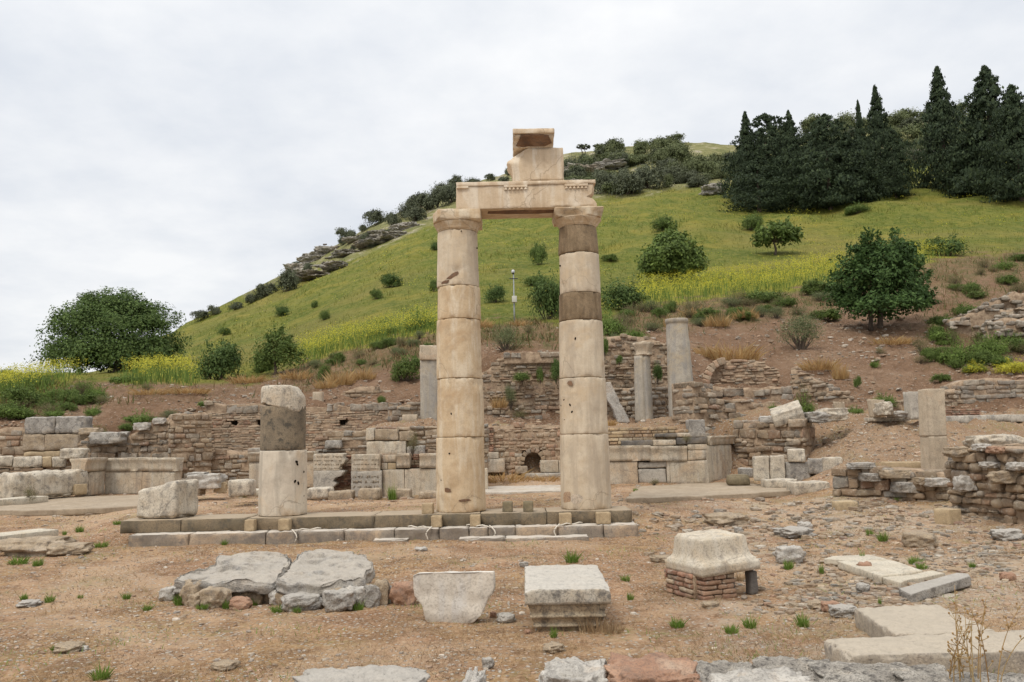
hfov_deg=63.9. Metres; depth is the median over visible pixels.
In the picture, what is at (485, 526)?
cord
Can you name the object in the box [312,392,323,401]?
upright slab
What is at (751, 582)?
prop stone
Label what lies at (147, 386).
bush
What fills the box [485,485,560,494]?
white paving
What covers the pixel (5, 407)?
weed clump
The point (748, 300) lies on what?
weed clump
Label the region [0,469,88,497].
long rough block
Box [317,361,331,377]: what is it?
bush
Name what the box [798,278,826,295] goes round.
bush
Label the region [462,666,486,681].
wall rock
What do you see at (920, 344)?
bush
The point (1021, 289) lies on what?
weed clump
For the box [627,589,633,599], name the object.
grass tuft
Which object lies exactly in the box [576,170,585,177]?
bush
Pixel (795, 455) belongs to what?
marble block
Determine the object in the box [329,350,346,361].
weed clump
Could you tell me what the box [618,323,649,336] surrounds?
bush
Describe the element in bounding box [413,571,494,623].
broken slab
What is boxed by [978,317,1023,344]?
terrace wall
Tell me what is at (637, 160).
bush
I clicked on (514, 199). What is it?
architrave
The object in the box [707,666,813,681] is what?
wall rock
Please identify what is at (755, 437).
rubble wall
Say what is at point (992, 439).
stone
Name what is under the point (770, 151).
cypress tree
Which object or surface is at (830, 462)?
marble block
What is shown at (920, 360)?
bush
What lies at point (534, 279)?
bush
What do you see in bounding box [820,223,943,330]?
broadleaf tree
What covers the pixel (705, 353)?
dry grass clump
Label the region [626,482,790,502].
paving platform
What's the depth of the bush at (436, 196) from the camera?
178.23 m
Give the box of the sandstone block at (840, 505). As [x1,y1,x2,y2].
[832,500,857,510]
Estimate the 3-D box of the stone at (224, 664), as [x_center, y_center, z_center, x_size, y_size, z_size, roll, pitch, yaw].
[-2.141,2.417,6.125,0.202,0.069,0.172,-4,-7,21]
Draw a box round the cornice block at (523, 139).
[513,128,554,156]
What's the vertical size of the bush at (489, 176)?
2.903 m
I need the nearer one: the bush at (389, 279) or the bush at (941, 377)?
the bush at (941, 377)
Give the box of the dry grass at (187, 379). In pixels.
[0,245,964,397]
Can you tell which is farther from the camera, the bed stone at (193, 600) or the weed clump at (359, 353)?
the weed clump at (359, 353)
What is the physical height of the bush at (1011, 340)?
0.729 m
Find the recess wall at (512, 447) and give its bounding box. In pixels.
[488,422,564,477]
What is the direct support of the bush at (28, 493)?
on the paving platform at (75, 505)
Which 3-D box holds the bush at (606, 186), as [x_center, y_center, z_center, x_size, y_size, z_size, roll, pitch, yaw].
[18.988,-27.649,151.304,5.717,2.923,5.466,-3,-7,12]
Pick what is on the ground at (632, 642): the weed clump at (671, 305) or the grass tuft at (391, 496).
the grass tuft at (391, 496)
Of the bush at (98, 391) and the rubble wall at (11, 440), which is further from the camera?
the bush at (98, 391)
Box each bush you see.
[0,381,45,405]
[0,400,38,419]
[21,374,56,386]
[22,484,34,500]
[33,401,66,414]
[38,382,74,399]
[58,389,87,405]
[83,383,107,395]
[93,394,111,402]
[105,370,147,383]
[118,421,132,431]
[121,408,159,422]
[139,382,153,389]
[157,409,177,417]
[190,309,209,320]
[191,337,247,379]
[197,398,206,406]
[207,304,220,314]
[215,325,230,335]
[225,301,243,310]
[245,292,259,302]
[249,350,273,373]
[253,281,277,297]
[271,303,289,315]
[272,267,301,291]
[303,262,313,269]
[310,300,317,307]
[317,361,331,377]
[318,309,329,319]
[334,226,356,238]
[357,223,368,231]
[357,230,369,238]
[362,208,384,226]
[364,316,402,334]
[367,242,377,247]
[369,287,382,298]
[377,396,385,402]
[380,269,405,286]
[384,211,402,224]
[390,354,419,381]
[395,201,412,217]
[400,306,436,330]
[401,205,426,221]
[406,190,433,209]
[406,430,418,455]
[422,184,450,208]
[428,275,437,291]
[429,241,436,249]
[430,181,448,190]
[442,178,458,202]
[445,173,464,185]
[462,177,482,181]
[482,283,506,302]
[484,173,496,180]
[486,321,522,351]
[497,175,508,180]
[504,381,516,410]
[510,407,528,418]
[512,371,530,382]
[521,273,549,285]
[523,322,533,332]
[524,268,559,319]
[528,241,547,264]
[536,364,543,384]
[549,357,559,384]
[564,153,579,166]
[564,164,588,177]
[565,174,579,179]
[568,163,584,174]
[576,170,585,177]
[576,174,595,179]
[577,152,595,164]
[589,148,603,156]
[590,168,616,193]
[591,168,607,179]
[593,141,605,153]
[597,150,615,159]
[600,181,628,194]
[600,274,650,309]
[601,253,617,261]
[601,304,624,335]
[603,137,625,149]
[603,139,626,152]
[603,336,608,355]
[605,168,644,194]
[608,147,628,159]
[611,151,635,165]
[616,153,629,167]
[616,355,622,365]
[617,166,630,175]
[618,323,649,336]
[627,152,653,166]
[631,137,648,155]
[633,157,666,188]
[645,148,656,156]
[646,137,671,152]
[647,137,667,147]
[647,478,660,484]
[648,146,669,162]
[650,213,673,231]
[651,360,662,383]
[654,157,675,170]
[656,157,676,166]
[659,141,680,160]
[661,161,688,180]
[661,172,673,186]
[663,159,682,172]
[665,131,685,142]
[670,139,691,149]
[672,172,695,183]
[674,145,694,163]
[679,151,708,169]
[681,434,691,442]
[682,161,695,171]
[685,172,711,187]
[697,161,714,172]
[698,171,718,178]
[703,160,715,174]
[705,152,723,162]
[707,158,728,173]
[712,165,726,178]
[721,150,732,158]
[739,211,763,230]
[741,288,791,302]
[770,307,826,349]
[794,391,817,412]
[795,384,813,412]
[797,113,834,134]
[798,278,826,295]
[808,307,844,320]
[818,277,847,293]
[833,110,856,126]
[842,128,854,136]
[843,120,853,131]
[843,200,871,215]
[847,404,863,413]
[853,375,861,387]
[862,117,884,130]
[869,359,879,367]
[873,390,896,406]
[876,345,886,355]
[884,109,911,126]
[893,127,905,137]
[894,106,925,117]
[895,117,912,129]
[899,116,928,130]
[901,120,924,138]
[905,135,926,142]
[907,149,920,158]
[911,332,932,352]
[912,355,925,363]
[920,346,936,354]
[920,348,938,361]
[921,233,972,255]
[921,317,949,324]
[924,323,944,336]
[927,313,952,323]
[927,327,956,341]
[929,373,952,381]
[934,345,964,351]
[935,336,951,344]
[935,346,946,355]
[936,336,973,364]
[941,328,964,344]
[944,275,964,283]
[946,356,965,368]
[950,302,974,314]
[952,99,970,118]
[960,279,980,293]
[961,363,990,372]
[963,360,989,373]
[964,348,995,364]
[966,337,984,349]
[967,330,1009,356]
[971,328,983,340]
[974,256,993,267]
[977,349,991,363]
[983,331,1005,345]
[987,256,1018,269]
[988,349,1012,364]
[989,357,1023,373]
[992,330,1022,342]
[994,273,1021,284]
[995,339,1013,354]
[999,338,1019,351]
[1008,337,1023,351]
[1014,342,1023,353]
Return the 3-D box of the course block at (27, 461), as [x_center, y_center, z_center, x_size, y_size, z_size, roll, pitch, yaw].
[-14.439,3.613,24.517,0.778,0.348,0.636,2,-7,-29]
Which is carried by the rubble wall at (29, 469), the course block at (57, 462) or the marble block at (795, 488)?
the course block at (57, 462)
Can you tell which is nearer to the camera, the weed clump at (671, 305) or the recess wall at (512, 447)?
the recess wall at (512, 447)
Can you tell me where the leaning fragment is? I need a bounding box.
[606,382,629,422]
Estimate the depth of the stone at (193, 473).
20.82 m
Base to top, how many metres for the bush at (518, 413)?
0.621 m
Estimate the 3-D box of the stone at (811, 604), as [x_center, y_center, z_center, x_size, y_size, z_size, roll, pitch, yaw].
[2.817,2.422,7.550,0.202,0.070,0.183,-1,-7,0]
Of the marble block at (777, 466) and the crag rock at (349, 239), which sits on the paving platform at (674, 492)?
the marble block at (777, 466)
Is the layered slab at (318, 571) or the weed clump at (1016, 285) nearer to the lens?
the layered slab at (318, 571)
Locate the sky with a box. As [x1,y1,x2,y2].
[0,0,1023,372]
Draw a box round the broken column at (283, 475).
[258,385,306,516]
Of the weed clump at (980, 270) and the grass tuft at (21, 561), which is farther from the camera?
the weed clump at (980, 270)
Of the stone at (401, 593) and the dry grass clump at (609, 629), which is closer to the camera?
the dry grass clump at (609, 629)
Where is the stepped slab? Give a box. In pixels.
[0,528,58,551]
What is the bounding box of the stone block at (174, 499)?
[137,479,198,518]
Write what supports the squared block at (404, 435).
on the rubble wall at (354, 442)
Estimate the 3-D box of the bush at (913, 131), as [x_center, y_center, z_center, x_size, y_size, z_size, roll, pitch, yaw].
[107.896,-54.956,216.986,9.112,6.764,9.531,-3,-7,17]
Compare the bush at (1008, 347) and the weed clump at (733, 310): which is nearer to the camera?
the bush at (1008, 347)
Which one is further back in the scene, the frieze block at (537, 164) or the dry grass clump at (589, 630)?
the frieze block at (537, 164)
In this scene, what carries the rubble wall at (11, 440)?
on the ground at (632, 642)
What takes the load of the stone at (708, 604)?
on the ground at (632, 642)
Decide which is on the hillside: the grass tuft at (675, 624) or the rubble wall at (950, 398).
the rubble wall at (950, 398)
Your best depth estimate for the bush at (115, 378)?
37.50 m
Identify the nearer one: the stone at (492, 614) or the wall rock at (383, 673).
the wall rock at (383, 673)
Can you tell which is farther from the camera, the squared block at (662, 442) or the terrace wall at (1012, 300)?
the terrace wall at (1012, 300)
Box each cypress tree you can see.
[713,111,765,200]
[715,112,808,198]
[718,153,806,212]
[746,137,790,195]
[766,110,810,205]
[779,113,885,212]
[779,133,837,201]
[793,134,900,202]
[845,99,886,200]
[864,84,920,187]
[876,126,923,197]
[905,66,972,188]
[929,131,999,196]
[934,65,1023,197]
[971,83,1023,202]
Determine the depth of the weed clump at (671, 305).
46.09 m
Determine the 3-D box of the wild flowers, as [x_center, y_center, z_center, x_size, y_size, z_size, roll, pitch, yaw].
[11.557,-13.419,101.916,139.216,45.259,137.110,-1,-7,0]
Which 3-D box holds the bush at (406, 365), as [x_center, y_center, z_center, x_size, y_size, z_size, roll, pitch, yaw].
[-4.218,1.158,33.207,1.586,1.317,1.506,-3,-7,16]
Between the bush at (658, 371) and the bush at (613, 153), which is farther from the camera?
the bush at (613, 153)
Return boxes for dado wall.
[70,457,183,495]
[248,451,487,497]
[599,427,707,483]
[706,435,736,482]
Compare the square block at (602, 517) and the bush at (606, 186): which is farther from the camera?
the bush at (606, 186)
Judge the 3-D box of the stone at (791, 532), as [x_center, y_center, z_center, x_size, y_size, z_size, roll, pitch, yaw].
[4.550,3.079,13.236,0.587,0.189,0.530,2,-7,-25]
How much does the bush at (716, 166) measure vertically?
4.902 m
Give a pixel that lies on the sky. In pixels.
(181, 154)
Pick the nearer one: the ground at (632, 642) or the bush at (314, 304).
the ground at (632, 642)
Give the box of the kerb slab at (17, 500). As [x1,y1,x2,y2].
[0,496,47,505]
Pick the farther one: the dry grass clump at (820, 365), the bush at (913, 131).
the bush at (913, 131)
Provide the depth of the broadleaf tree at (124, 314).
58.46 m
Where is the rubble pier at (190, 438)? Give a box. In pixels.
[168,412,212,479]
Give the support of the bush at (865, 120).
on the hillside
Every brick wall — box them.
[204,400,401,452]
[700,359,779,385]
[945,409,980,415]
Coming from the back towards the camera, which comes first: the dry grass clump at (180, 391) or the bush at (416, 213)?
the bush at (416, 213)
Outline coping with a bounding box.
[503,351,558,363]
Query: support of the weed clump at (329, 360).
on the hillside
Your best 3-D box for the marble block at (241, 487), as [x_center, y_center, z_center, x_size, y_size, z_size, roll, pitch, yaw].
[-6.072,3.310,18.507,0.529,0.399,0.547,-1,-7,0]
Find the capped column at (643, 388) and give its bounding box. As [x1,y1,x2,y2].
[632,341,653,422]
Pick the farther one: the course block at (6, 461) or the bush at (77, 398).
the bush at (77, 398)
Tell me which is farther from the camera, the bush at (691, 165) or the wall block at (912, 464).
the bush at (691, 165)
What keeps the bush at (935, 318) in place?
on the hillside
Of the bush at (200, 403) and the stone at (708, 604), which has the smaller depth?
the stone at (708, 604)
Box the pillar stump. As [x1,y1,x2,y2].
[903,391,918,419]
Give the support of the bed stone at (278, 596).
on the ground at (632, 642)
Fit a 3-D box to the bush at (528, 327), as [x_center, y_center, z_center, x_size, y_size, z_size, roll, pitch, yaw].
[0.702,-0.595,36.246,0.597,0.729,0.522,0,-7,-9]
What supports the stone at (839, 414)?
on the stone at (816, 417)
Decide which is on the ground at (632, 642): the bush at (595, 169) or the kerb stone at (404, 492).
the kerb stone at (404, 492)
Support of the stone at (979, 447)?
on the rubble wall at (1002, 503)
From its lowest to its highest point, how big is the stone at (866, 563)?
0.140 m
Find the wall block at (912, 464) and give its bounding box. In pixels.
[881,461,920,467]
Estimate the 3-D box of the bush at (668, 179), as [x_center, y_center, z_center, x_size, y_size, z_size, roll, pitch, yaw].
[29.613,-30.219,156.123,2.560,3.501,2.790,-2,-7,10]
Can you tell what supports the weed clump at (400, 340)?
on the hillside
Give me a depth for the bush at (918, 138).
201.29 m
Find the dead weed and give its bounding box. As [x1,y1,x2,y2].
[942,585,1023,681]
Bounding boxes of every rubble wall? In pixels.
[0,427,25,469]
[0,466,71,473]
[77,411,199,483]
[211,448,267,485]
[314,424,489,468]
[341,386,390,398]
[387,402,419,421]
[482,334,667,419]
[607,385,668,418]
[671,381,747,435]
[703,383,793,400]
[716,398,780,411]
[733,418,815,467]
[790,367,853,403]
[831,465,950,501]
[892,389,957,410]
[940,378,1023,403]
[944,443,1023,523]
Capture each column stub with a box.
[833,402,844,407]
[867,399,884,417]
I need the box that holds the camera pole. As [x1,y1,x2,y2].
[509,270,517,320]
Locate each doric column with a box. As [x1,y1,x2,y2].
[433,209,485,512]
[552,206,611,509]
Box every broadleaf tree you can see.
[24,286,191,373]
[245,321,311,374]
[576,144,590,153]
[634,220,710,281]
[749,215,805,254]
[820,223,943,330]
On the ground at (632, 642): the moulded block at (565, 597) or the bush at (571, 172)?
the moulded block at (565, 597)
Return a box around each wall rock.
[292,664,429,681]
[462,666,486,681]
[538,656,609,681]
[603,652,701,681]
[693,660,753,681]
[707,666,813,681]
[752,655,830,681]
[807,661,945,681]
[892,670,1023,681]
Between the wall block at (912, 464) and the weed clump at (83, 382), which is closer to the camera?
the wall block at (912, 464)
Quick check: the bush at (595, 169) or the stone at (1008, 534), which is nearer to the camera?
the stone at (1008, 534)
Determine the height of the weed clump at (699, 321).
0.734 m
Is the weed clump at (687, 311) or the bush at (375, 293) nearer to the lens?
the weed clump at (687, 311)
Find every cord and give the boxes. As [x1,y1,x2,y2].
[292,527,320,542]
[408,525,431,539]
[466,524,495,535]
[554,522,582,535]
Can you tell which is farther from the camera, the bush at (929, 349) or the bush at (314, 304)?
the bush at (314, 304)
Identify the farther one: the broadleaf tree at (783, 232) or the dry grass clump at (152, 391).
the broadleaf tree at (783, 232)
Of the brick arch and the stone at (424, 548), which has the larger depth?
the brick arch
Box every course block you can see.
[0,455,13,466]
[13,456,42,467]
[42,456,51,467]
[52,457,65,467]
[758,416,772,422]
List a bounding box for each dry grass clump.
[126,386,176,394]
[163,386,213,393]
[221,374,272,383]
[275,368,313,379]
[312,376,340,388]
[320,363,355,384]
[352,366,378,379]
[480,316,494,327]
[488,468,540,482]
[489,393,508,407]
[503,317,532,325]
[525,473,560,481]
[577,605,612,633]
[603,619,625,634]
[607,419,618,425]
[674,304,716,315]
[692,339,722,356]
[696,341,770,360]
[701,310,734,326]
[730,307,759,319]
[734,574,744,581]
[794,355,848,370]
[828,361,849,379]
[868,332,913,344]
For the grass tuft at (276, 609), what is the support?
on the ground at (632, 642)
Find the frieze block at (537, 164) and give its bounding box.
[507,148,563,180]
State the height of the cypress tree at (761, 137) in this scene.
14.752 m
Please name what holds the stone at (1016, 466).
on the rubble wall at (1002, 503)
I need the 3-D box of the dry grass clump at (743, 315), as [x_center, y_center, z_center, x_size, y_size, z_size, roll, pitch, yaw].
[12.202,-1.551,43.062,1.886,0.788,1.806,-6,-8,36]
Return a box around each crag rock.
[283,262,308,271]
[294,269,329,280]
[296,251,325,262]
[311,260,348,271]
[314,245,339,253]
[325,249,360,258]
[341,234,362,242]
[350,236,387,248]
[366,229,384,234]
[369,230,406,240]
[388,221,419,230]
[564,162,606,176]
[591,158,626,169]
[698,183,725,194]
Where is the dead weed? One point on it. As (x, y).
(958, 655)
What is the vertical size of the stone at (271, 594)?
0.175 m
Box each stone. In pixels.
[0,535,76,556]
[15,599,42,607]
[46,542,94,555]
[53,641,85,653]
[59,448,89,458]
[78,428,103,434]
[79,645,88,650]
[88,431,129,444]
[133,422,151,430]
[152,418,166,423]
[158,586,178,600]
[180,579,201,605]
[186,472,208,478]
[187,473,227,488]
[187,592,200,606]
[197,489,205,495]
[199,586,232,608]
[210,659,240,671]
[213,482,227,492]
[228,596,252,610]
[232,592,247,596]
[251,592,263,604]
[263,594,268,602]
[268,589,276,604]
[275,592,283,605]
[280,591,322,611]
[307,486,333,499]
[322,588,355,612]
[328,490,354,499]
[346,586,364,606]
[358,488,382,499]
[363,584,381,607]
[374,578,389,604]
[387,488,411,499]
[388,581,416,605]
[414,546,427,550]
[418,490,435,498]
[482,656,494,668]
[490,611,495,617]
[496,612,515,622]
[519,561,528,566]
[543,641,565,653]
[649,554,669,562]
[665,529,759,577]
[700,601,718,608]
[702,512,749,526]
[734,527,742,532]
[745,570,757,594]
[771,526,817,537]
[772,545,805,563]
[797,521,812,526]
[804,411,832,422]
[807,600,822,608]
[816,408,848,421]
[820,600,839,611]
[827,603,856,617]
[845,462,875,469]
[855,582,870,592]
[856,561,871,565]
[858,473,882,481]
[864,417,909,421]
[873,401,893,415]
[876,469,911,478]
[887,411,907,417]
[889,481,919,492]
[901,531,938,547]
[910,477,930,484]
[923,477,949,486]
[941,593,958,597]
[942,446,971,457]
[946,416,968,422]
[952,475,977,491]
[962,434,1023,447]
[968,415,988,421]
[971,443,991,450]
[978,461,999,467]
[985,446,1005,453]
[985,470,1021,483]
[987,528,1023,540]
[989,414,1010,421]
[999,572,1016,580]
[1002,414,1023,421]
[1005,462,1023,470]
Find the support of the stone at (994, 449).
on the rubble wall at (1002, 503)
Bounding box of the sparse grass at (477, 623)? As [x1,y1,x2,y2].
[0,505,1022,681]
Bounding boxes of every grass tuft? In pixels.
[5,556,34,564]
[18,591,29,599]
[31,555,46,566]
[44,592,56,602]
[74,525,84,532]
[86,659,115,680]
[93,540,109,547]
[112,520,122,524]
[120,592,132,598]
[139,604,155,610]
[172,594,182,605]
[196,601,208,609]
[222,598,229,608]
[267,604,282,612]
[292,607,302,612]
[353,599,364,610]
[384,483,397,499]
[549,623,557,637]
[562,548,584,562]
[620,576,629,581]
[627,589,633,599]
[668,616,689,628]
[723,623,739,633]
[741,614,757,628]
[781,556,793,569]
[784,610,810,627]
[818,560,824,573]
[873,528,891,541]
[905,552,923,563]
[915,562,928,569]
[968,561,976,567]
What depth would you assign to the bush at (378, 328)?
50.95 m
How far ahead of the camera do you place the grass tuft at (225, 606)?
8.46 m
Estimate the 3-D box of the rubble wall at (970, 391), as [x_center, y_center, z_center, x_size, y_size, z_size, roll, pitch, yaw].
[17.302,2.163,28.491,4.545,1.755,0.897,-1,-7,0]
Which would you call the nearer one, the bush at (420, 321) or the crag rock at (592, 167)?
the bush at (420, 321)
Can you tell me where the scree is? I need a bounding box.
[0,317,1023,505]
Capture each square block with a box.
[244,519,256,530]
[278,518,291,530]
[422,503,433,513]
[431,515,442,527]
[470,514,480,526]
[502,501,512,511]
[523,501,532,511]
[559,512,571,524]
[595,512,610,523]
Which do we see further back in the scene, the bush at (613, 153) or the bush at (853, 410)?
the bush at (613, 153)
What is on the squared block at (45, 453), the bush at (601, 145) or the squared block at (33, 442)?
the squared block at (33, 442)
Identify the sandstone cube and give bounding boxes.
[934,508,961,524]
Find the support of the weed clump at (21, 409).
on the hillside
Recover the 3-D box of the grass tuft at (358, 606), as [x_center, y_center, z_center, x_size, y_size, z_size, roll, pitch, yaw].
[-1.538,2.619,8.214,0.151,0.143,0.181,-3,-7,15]
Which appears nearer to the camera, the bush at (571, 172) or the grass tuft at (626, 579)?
the grass tuft at (626, 579)
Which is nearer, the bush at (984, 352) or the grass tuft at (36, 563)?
the grass tuft at (36, 563)
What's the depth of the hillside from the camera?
72.47 m
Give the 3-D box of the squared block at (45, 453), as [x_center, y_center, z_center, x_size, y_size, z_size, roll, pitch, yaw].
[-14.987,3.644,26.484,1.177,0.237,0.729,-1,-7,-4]
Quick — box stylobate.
[120,506,637,546]
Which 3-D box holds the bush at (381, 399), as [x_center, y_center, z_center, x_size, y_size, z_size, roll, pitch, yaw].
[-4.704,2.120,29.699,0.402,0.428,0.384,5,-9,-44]
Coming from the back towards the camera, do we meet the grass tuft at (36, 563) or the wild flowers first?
the wild flowers
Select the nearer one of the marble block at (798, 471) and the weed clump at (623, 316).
the marble block at (798, 471)
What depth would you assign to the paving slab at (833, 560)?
9.97 m
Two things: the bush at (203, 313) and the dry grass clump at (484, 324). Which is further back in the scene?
the bush at (203, 313)
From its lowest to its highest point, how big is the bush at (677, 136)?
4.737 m
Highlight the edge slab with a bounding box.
[899,573,970,602]
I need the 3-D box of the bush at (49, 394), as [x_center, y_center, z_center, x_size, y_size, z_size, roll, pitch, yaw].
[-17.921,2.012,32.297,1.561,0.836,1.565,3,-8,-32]
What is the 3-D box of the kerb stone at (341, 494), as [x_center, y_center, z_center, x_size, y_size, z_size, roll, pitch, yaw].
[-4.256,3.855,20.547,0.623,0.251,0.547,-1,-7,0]
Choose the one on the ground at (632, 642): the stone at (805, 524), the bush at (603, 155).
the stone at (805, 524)
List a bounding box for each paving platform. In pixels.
[0,495,137,515]
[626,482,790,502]
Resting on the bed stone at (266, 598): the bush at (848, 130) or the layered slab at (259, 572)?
the layered slab at (259, 572)
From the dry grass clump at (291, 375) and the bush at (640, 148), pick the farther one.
the bush at (640, 148)
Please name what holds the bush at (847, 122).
on the hillside
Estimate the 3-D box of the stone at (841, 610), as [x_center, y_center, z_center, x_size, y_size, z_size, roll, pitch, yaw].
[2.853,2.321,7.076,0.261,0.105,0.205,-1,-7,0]
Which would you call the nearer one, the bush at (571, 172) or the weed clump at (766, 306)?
the weed clump at (766, 306)
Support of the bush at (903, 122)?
on the hillside
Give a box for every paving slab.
[824,555,885,564]
[837,559,922,583]
[883,571,944,586]
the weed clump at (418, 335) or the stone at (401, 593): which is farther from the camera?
the weed clump at (418, 335)
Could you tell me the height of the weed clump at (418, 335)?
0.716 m
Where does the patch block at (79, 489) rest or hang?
on the paving platform at (75, 505)
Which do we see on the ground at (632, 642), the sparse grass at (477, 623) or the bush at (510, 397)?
the sparse grass at (477, 623)
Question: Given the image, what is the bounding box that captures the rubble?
[632,497,1023,636]
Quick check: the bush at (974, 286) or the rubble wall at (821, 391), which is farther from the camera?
the bush at (974, 286)
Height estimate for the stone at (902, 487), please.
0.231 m
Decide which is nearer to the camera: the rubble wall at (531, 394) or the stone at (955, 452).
the stone at (955, 452)
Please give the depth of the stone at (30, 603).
8.81 m
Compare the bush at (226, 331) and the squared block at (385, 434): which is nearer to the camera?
the squared block at (385, 434)
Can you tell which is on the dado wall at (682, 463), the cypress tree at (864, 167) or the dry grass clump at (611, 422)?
the dry grass clump at (611, 422)
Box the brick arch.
[703,357,725,383]
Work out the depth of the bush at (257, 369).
45.83 m
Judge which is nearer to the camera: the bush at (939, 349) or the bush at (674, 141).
the bush at (939, 349)
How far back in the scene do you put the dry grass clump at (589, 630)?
7.00 m
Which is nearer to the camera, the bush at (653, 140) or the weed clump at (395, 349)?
the weed clump at (395, 349)
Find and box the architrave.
[456,180,596,218]
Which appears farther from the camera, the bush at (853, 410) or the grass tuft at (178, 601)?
the bush at (853, 410)
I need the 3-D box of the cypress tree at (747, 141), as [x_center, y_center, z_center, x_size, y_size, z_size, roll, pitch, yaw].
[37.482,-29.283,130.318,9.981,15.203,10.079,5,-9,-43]
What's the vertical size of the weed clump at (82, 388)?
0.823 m
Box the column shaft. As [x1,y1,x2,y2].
[665,318,692,416]
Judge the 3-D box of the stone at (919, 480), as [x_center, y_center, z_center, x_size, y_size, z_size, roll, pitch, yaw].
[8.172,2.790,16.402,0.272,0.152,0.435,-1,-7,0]
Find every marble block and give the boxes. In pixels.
[228,479,255,496]
[402,414,417,421]
[726,474,749,484]
[738,467,752,477]
[752,456,769,480]
[761,478,796,487]
[769,455,785,478]
[785,462,810,480]
[786,480,829,495]
[787,448,805,462]
[807,458,822,473]
[821,457,842,470]
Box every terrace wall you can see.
[942,304,1023,336]
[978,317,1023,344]
[981,291,1023,309]
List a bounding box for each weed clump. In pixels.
[0,399,30,415]
[4,408,36,418]
[10,399,37,406]
[33,397,55,408]
[38,405,71,416]
[51,401,79,410]
[55,388,81,399]
[72,378,98,391]
[73,381,94,394]
[83,391,110,402]
[83,402,102,415]
[307,358,323,367]
[324,358,339,364]
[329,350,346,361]
[351,348,365,358]
[354,358,366,364]
[367,358,378,364]
[369,341,384,348]
[379,337,395,346]
[387,346,402,354]
[393,336,406,345]
[396,336,406,346]
[397,347,409,354]
[406,338,415,346]
[414,329,425,338]
[608,310,632,320]
[616,314,638,323]
[618,308,635,316]
[618,321,632,331]
[620,324,639,332]
[622,301,638,314]
[635,300,645,311]
[640,298,662,311]
[640,320,664,331]
[651,306,668,316]
[664,300,678,311]
[681,298,707,311]
[681,306,695,317]
[689,316,705,326]
[691,307,720,320]
[719,295,740,306]
[723,290,750,302]
[725,307,738,318]
[726,305,750,312]
[734,297,754,305]
[735,310,754,319]
[738,297,763,305]
[753,294,780,302]
[755,304,769,317]
[758,303,772,311]
[766,304,785,318]
[771,296,798,306]
[786,306,811,314]
[809,291,828,300]
[947,283,962,288]
[967,289,987,298]
[973,267,986,274]
[993,272,1016,278]
[1004,253,1023,260]
[1008,282,1023,289]
[1012,285,1023,292]
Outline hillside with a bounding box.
[0,120,1023,460]
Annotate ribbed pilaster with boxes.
[419,345,436,418]
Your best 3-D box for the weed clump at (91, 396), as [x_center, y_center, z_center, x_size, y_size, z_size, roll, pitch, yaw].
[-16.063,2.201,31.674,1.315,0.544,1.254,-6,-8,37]
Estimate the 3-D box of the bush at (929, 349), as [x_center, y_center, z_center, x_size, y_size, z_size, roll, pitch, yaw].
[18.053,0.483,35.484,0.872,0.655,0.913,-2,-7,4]
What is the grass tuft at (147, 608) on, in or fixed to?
on the ground at (632, 642)
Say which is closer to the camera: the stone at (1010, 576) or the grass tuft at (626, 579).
the stone at (1010, 576)
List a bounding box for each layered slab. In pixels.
[173,551,291,594]
[276,549,373,596]
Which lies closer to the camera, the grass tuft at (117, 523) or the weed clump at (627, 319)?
the grass tuft at (117, 523)
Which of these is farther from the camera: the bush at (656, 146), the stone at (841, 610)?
the bush at (656, 146)
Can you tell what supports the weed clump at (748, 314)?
on the hillside
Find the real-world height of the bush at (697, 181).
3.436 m
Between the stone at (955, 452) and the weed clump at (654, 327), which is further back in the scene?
the weed clump at (654, 327)
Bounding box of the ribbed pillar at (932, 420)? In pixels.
[918,388,947,469]
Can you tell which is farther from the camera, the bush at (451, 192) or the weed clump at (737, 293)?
the bush at (451, 192)
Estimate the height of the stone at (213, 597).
0.238 m
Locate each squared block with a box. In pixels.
[22,434,45,451]
[24,416,55,433]
[24,451,59,456]
[45,433,87,450]
[55,416,92,433]
[325,440,342,448]
[366,428,375,440]
[366,441,406,454]
[375,429,398,440]
[399,431,414,440]
[407,446,424,453]
[620,440,652,445]
[653,440,675,445]
[654,433,676,436]
[675,437,706,444]
[677,433,689,436]
[685,419,705,436]
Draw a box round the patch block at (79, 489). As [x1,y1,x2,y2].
[71,484,86,494]
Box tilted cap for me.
[769,400,804,426]
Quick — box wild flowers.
[0,192,1021,386]
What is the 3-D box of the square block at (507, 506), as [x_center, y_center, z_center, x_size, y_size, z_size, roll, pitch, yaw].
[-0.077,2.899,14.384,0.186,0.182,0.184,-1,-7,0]
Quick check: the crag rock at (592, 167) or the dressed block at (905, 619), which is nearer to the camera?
the dressed block at (905, 619)
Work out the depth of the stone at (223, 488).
20.83 m
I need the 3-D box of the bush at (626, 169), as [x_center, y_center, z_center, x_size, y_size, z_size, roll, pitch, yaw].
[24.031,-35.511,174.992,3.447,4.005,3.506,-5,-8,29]
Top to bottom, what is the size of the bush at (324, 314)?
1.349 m
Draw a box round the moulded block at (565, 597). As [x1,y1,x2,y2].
[524,564,610,631]
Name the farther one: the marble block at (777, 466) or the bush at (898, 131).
the bush at (898, 131)
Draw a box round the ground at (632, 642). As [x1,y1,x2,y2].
[0,406,1023,681]
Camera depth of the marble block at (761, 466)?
20.99 m
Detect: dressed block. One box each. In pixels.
[824,630,1023,673]
[854,604,994,637]
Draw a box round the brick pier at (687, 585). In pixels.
[664,568,736,599]

